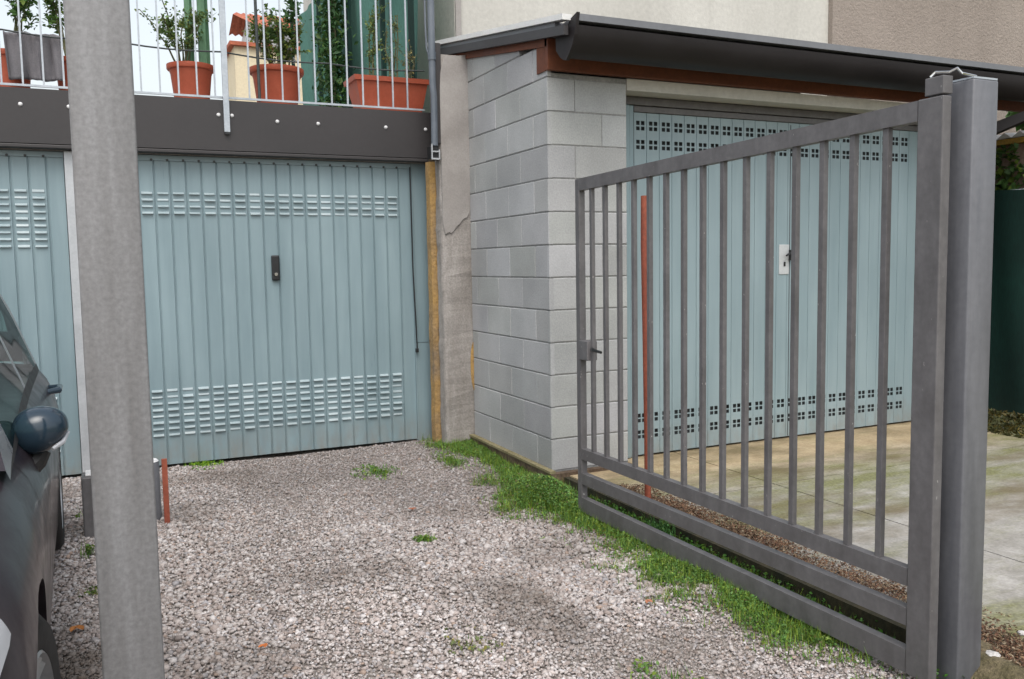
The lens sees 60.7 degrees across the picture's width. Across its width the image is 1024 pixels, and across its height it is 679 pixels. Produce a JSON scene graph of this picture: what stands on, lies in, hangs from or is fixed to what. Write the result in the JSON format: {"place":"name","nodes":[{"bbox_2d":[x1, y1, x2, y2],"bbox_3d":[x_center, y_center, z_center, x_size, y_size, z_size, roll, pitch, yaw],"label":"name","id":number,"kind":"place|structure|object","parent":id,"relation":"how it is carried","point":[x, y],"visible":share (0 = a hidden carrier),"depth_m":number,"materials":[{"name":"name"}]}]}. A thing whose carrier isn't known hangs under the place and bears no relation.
{"place":"outdoors","nodes":[
{"label":"outdoors","id":0,"kind":"place"},
{"bbox_2d":[0,0,303,99],"label":"sky","id":1,"kind":"structure","parent":0,"point":[149,56],"materials":[{"name":"white"}]},
{"bbox_2d":[227,12,302,104],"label":"distant house","id":2,"kind":"structure","parent":0,"point":[237,76],"depth_m":18.30,"materials":[{"name":"paint"}]},
{"bbox_2d":[50,421,915,678],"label":"gravel yard","id":3,"kind":"structure","parent":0,"point":[313,557],"depth_m":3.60,"materials":[{"name":"grey gravel"}]},
{"bbox_2d":[0,294,69,678],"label":"parked car","id":4,"kind":"object","parent":3,"relation":"on","point":[34,427],"visible":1,"depth_m":2.43,"materials":[{"name":"grey paint"}]},
{"bbox_2d":[69,625,83,631],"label":"fallen leaf","id":5,"kind":"object","parent":3,"relation":"on","point":[72,628],"visible":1,"depth_m":3.41,"materials":[{"name":"orange plant"}]},
{"bbox_2d":[81,470,93,537],"bbox_3d":[-2.212,0.895,4.674,0.150,0.388,0.150,-3,5,-25],"label":"bollard","id":6,"kind":"object","parent":3,"relation":"on","point":[87,505],"visible":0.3,"depth_m":4.58,"materials":[{"name":"grey metal"}]},
{"bbox_2d":[80,540,94,558],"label":"weed tuft","id":7,"kind":"object","parent":3,"relation":"on","point":[87,548],"visible":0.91,"depth_m":4.33,"materials":[{"name":"green plant"}]},
{"bbox_2d":[78,585,97,597],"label":"weed tuft","id":8,"kind":"object","parent":3,"relation":"on","point":[93,592],"visible":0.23,"depth_m":3.81,"materials":[{"name":"green plant"}]},
{"bbox_2d":[63,0,164,678],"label":"gate post","id":9,"kind":"object","parent":3,"relation":"on","point":[99,60],"visible":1,"depth_m":2.01,"materials":[{"name":"grey metal"}]},
{"bbox_2d":[153,458,161,520],"bbox_3d":[-2.051,0.869,4.919,0.136,0.392,0.136,-3,5,-25],"label":"bollard","id":10,"kind":"object","parent":3,"relation":"on","point":[157,490],"visible":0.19,"depth_m":4.90,"materials":[{"name":"grey metal"}]},
{"bbox_2d":[161,458,169,524],"bbox_3d":[-1.912,0.863,4.827,0.029,0.415,0.016,-3,5,-25],"label":"rusty strip","id":11,"kind":"object","parent":3,"relation":"on","point":[165,491],"visible":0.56,"depth_m":4.82,"materials":[{"name":"red metal"}]},
{"bbox_2d":[184,459,223,469],"bbox_3d":[-2.213,0.889,6.280,0.285,0.053,0.389,-3,5,-25],"label":"weed tuft","id":12,"kind":"object","parent":3,"relation":"on","point":[203,463],"visible":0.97,"depth_m":6.28,"materials":[{"name":"green plant"}]},
{"bbox_2d":[0,0,474,475],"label":"garage row","id":13,"kind":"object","parent":3,"relation":"on","point":[307,277],"visible":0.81,"depth_m":6.46,"materials":[{"name":"paint"}]},
{"bbox_2d":[0,48,30,87],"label":"flower pot","id":14,"kind":"object","parent":13,"relation":"on","point":[5,78],"visible":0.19,"depth_m":5.73,"materials":[{"name":"ceramic"}]},
{"bbox_2d":[4,0,38,31],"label":"potted shrub","id":15,"kind":"object","parent":14,"relation":"on","point":[24,5],"visible":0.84,"depth_m":5.78,"materials":[{"name":"green plant"}]},
{"bbox_2d":[0,150,81,475],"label":"garage door","id":16,"kind":"structure","parent":13,"relation":"in","point":[35,279],"depth_m":5.83,"materials":[{"name":"paint"}]},
{"bbox_2d":[57,56,67,89],"bbox_3d":[-3.004,-1.783,5.981,0.247,0.255,0.247,-3,5,-25],"label":"flower pot","id":17,"kind":"object","parent":13,"relation":"on","point":[60,83],"visible":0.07,"depth_m":5.89,"materials":[{"name":"ceramic"}]},
{"bbox_2d":[41,0,65,55],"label":"potted shrub","id":18,"kind":"object","parent":17,"relation":"on","point":[53,17],"visible":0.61,"depth_m":5.90,"materials":[{"name":"green plant"}]},
{"bbox_2d":[166,61,212,98],"bbox_3d":[-2.312,-1.832,6.302,0.330,0.275,0.330,-3,5,-25],"label":"flower pot","id":19,"kind":"object","parent":13,"relation":"on","point":[187,77],"visible":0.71,"depth_m":6.19,"materials":[{"name":"ceramic"}]},
{"bbox_2d":[134,0,218,60],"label":"potted shrub","id":20,"kind":"object","parent":19,"relation":"on","point":[167,25],"visible":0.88,"depth_m":6.16,"materials":[{"name":"green plant"}]},
{"bbox_2d":[184,0,210,63],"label":"tall cactus","id":21,"kind":"object","parent":19,"relation":"on","point":[204,44],"visible":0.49,"depth_m":6.30,"materials":[{"name":"green plant"}]},
{"bbox_2d":[0,0,424,134],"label":"terrace railing","id":22,"kind":"object","parent":13,"relation":"attached to","point":[225,97],"visible":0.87,"depth_m":6.21,"materials":[{"name":"metal"}]},
{"bbox_2d":[3,31,62,81],"bbox_3d":[-3.127,-1.851,5.720,0.345,0.312,0.072,-3,5,-25],"label":"hanging cloth","id":23,"kind":"object","parent":22,"relation":"hanging from","point":[31,57],"visible":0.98,"depth_m":5.72,"materials":[{"name":"grey fabric"}]},
{"bbox_2d":[249,64,303,104],"bbox_3d":[-1.768,-1.877,6.576,0.402,0.300,0.402,-3,5,-25],"label":"flower pot","id":24,"kind":"object","parent":13,"relation":"on","point":[290,82],"visible":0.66,"depth_m":6.43,"materials":[{"name":"ceramic"}]},
{"bbox_2d":[241,7,311,63],"bbox_3d":[-1.739,-2.225,6.541,0.508,0.454,0.412,-3,5,-25],"label":"flowering shrub","id":25,"kind":"object","parent":24,"relation":"on","point":[287,50],"visible":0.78,"depth_m":6.49,"materials":[{"name":"green plant"}]},
{"bbox_2d":[264,0,303,64],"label":"potted shrub","id":26,"kind":"object","parent":24,"relation":"on","point":[291,15],"visible":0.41,"depth_m":6.58,"materials":[{"name":"green plant"}]},
{"bbox_2d":[138,155,416,464],"bbox_3d":[-1.821,-0.229,6.474,2.290,2.186,0.083,-3,5,-25],"label":"garage door","id":27,"kind":"structure","parent":13,"relation":"in","point":[279,297],"depth_m":6.50,"materials":[{"name":"paint"}]},
{"bbox_2d":[290,0,417,107],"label":"shade screen","id":28,"kind":"object","parent":13,"relation":"on","point":[353,18],"visible":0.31,"depth_m":8.76,"materials":[{"name":"green fabric"}]},
{"bbox_2d":[308,0,358,107],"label":"climbing plant","id":29,"kind":"object","parent":28,"relation":"attached to","point":[337,42],"visible":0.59,"depth_m":8.89,"materials":[{"name":"green plant"}]},
{"bbox_2d":[343,74,428,111],"bbox_3d":[-0.992,-1.910,6.932,0.608,0.275,0.340,-3,5,-25],"label":"flower trough","id":30,"kind":"object","parent":13,"relation":"on","point":[417,88],"visible":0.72,"depth_m":6.81,"materials":[{"name":"ceramic"}]},
{"bbox_2d":[363,0,388,74],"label":"trough plant","id":31,"kind":"object","parent":30,"relation":"on","point":[373,49],"visible":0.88,"depth_m":6.81,"materials":[{"name":"green plant"}]},
{"bbox_2d":[380,15,402,76],"bbox_3d":[-0.954,-2.286,6.891,0.198,0.546,0.236,-3,5,-25],"label":"trough plant","id":32,"kind":"object","parent":30,"relation":"on","point":[395,26],"visible":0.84,"depth_m":6.91,"materials":[{"name":"green plant"}]},
{"bbox_2d":[393,39,418,77],"bbox_3d":[-0.831,-2.208,6.958,0.199,0.379,0.370,-2,5,-14],"label":"trough plant","id":33,"kind":"object","parent":30,"relation":"on","point":[409,58],"visible":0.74,"depth_m":7.00,"materials":[{"name":"green plant"}]},
{"bbox_2d":[349,463,401,479],"bbox_3d":[-0.928,0.895,5.982,0.372,0.059,0.409,-1,5,1],"label":"weed tuft","id":34,"kind":"object","parent":3,"relation":"on","point":[375,470],"visible":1,"depth_m":5.98,"materials":[{"name":"green plant"}]},
{"bbox_2d":[412,532,436,544],"bbox_3d":[-0.458,1.015,4.482,0.133,0.054,0.134,2,6,35],"label":"weed tuft","id":35,"kind":"object","parent":3,"relation":"on","point":[424,538],"visible":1,"depth_m":4.47,"materials":[{"name":"green plant"}]},
{"bbox_2d":[443,624,505,660],"bbox_3d":[-0.139,1.119,3.243,0.219,0.037,0.334,-2,5,-9],"label":"weed tuft","id":36,"kind":"object","parent":3,"relation":"on","point":[469,644],"visible":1,"depth_m":3.23,"materials":[{"name":"green plant"}]},
{"bbox_2d":[303,0,827,112],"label":"rendered house","id":37,"kind":"structure","parent":3,"relation":"on","point":[805,20],"depth_m":8.28,"materials":[{"name":"beige paint"}]},
{"bbox_2d":[641,196,650,497],"bbox_3d":[0.752,0.135,4.907,0.054,1.865,0.041,-3,5,-25],"label":"rust red pole","id":38,"kind":"object","parent":3,"relation":"on","point":[644,275],"visible":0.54,"depth_m":4.87,"materials":[{"name":"metal"}]},
{"bbox_2d":[642,514,675,535],"bbox_3d":[0.794,0.978,4.643,0.247,0.156,0.264,-3,5,-25],"label":"weed tuft","id":39,"kind":"object","parent":3,"relation":"on","point":[666,529],"visible":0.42,"depth_m":4.63,"materials":[{"name":"green plant"}]},
{"bbox_2d":[617,656,703,678],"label":"weed tuft","id":40,"kind":"object","parent":3,"relation":"on","point":[645,664],"visible":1,"depth_m":3.06,"materials":[{"name":"green plant"}]},
{"bbox_2d":[416,436,916,678],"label":"weed strip","id":41,"kind":"object","parent":3,"relation":"on","point":[551,494],"visible":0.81,"depth_m":4.29,"materials":[{"name":"green plant"}]},
{"bbox_2d":[592,495,963,678],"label":"moss and seedlings","id":42,"kind":"object","parent":3,"relation":"on","point":[633,515],"visible":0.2,"depth_m":4.18,"materials":[{"name":"green plant"}]},
{"bbox_2d":[850,664,900,678],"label":"weed tuft","id":43,"kind":"object","parent":3,"relation":"on","point":[870,677],"visible":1,"depth_m":2.96,"materials":[{"name":"green plant"}]},
{"bbox_2d":[827,0,1023,134],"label":"rough rendered house","id":44,"kind":"structure","parent":3,"relation":"on","point":[988,31],"depth_m":9.78,"materials":[{"name":"beige paint"}]},
{"bbox_2d":[936,76,997,678],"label":"gate post","id":45,"kind":"object","parent":3,"relation":"on","point":[974,99],"visible":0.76,"depth_m":2.87,"materials":[{"name":"grey metal"}]},
{"bbox_2d":[575,67,976,678],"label":"gate","id":46,"kind":"structure","parent":45,"relation":"attached to","point":[916,614],"depth_m":3.43,"materials":[{"name":"grey metal"}]},
{"bbox_2d":[995,130,1023,189],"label":"hedge","id":47,"kind":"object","parent":3,"relation":"on","point":[1009,170],"depth_m":7.84,"materials":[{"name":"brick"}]},
{"bbox_2d":[1005,111,1023,131],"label":"garden tree","id":48,"kind":"object","parent":3,"relation":"on","point":[1018,127],"visible":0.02,"depth_m":9.59,"materials":[{"name":"green plant"}]},
{"bbox_2d":[427,12,1023,481],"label":"block garage","id":49,"kind":"structure","parent":0,"point":[557,108],"depth_m":6.24,"materials":[{"name":"grey concrete"}]},
{"bbox_2d":[626,96,917,457],"bbox_3d":[2.056,-0.482,6.658,2.905,2.500,0.112,-3,5,-25],"label":"metal door","id":50,"kind":"structure","parent":49,"relation":"in","point":[656,129],"depth_m":6.60,"materials":[{"name":"paint"}]},
{"bbox_2d":[570,421,1023,655],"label":"concrete floor","id":51,"kind":"structure","parent":0,"point":[1003,576],"depth_m":5.22,"materials":[{"name":"beige concrete"}]},
{"bbox_2d":[564,477,905,643],"bbox_3d":[2.031,1.256,2.149,0.040,0.162,7.980,-3,5,-25],"label":"floor edge","id":52,"kind":"object","parent":51,"relation":"attached to","point":[889,627],"visible":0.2,"depth_m":3.87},
{"bbox_2d":[617,483,1023,666],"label":"leaf litter","id":53,"kind":"object","parent":51,"relation":"on","point":[1007,648],"visible":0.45,"depth_m":3.92,"materials":[{"name":"brown plant"}]},
{"bbox_2d":[986,650,1000,656],"bbox_3d":[1.661,1.088,3.004,0.058,0.035,0.068,0,5,8],"label":"rubble piece","id":54,"kind":"object","parent":51,"relation":"on","point":[991,653],"visible":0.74,"depth_m":3.00,"materials":[{"name":"white stone"}]},
{"bbox_2d":[987,408,1023,437],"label":"dry weeds","id":55,"kind":"object","parent":51,"relation":"on","point":[1008,423],"visible":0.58,"depth_m":7.02,"materials":[{"name":"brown plant"}]},
{"bbox_2d":[988,189,1023,415],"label":"net fence","id":56,"kind":"object","parent":51,"relation":"on","point":[1006,377],"visible":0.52,"depth_m":7.43,"materials":[{"name":"fabric"}]},
{"bbox_2d":[1017,630,1023,635],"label":"rubble piece","id":57,"kind":"object","parent":51,"relation":"on","point":[1020,632],"visible":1,"depth_m":3.19,"materials":[{"name":"white stone"}]},
{"bbox_2d":[907,640,1023,678],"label":"soil bank","id":58,"kind":"structure","parent":0,"point":[992,667],"depth_m":2.94,"materials":[{"name":"brown soil"}]}
]}

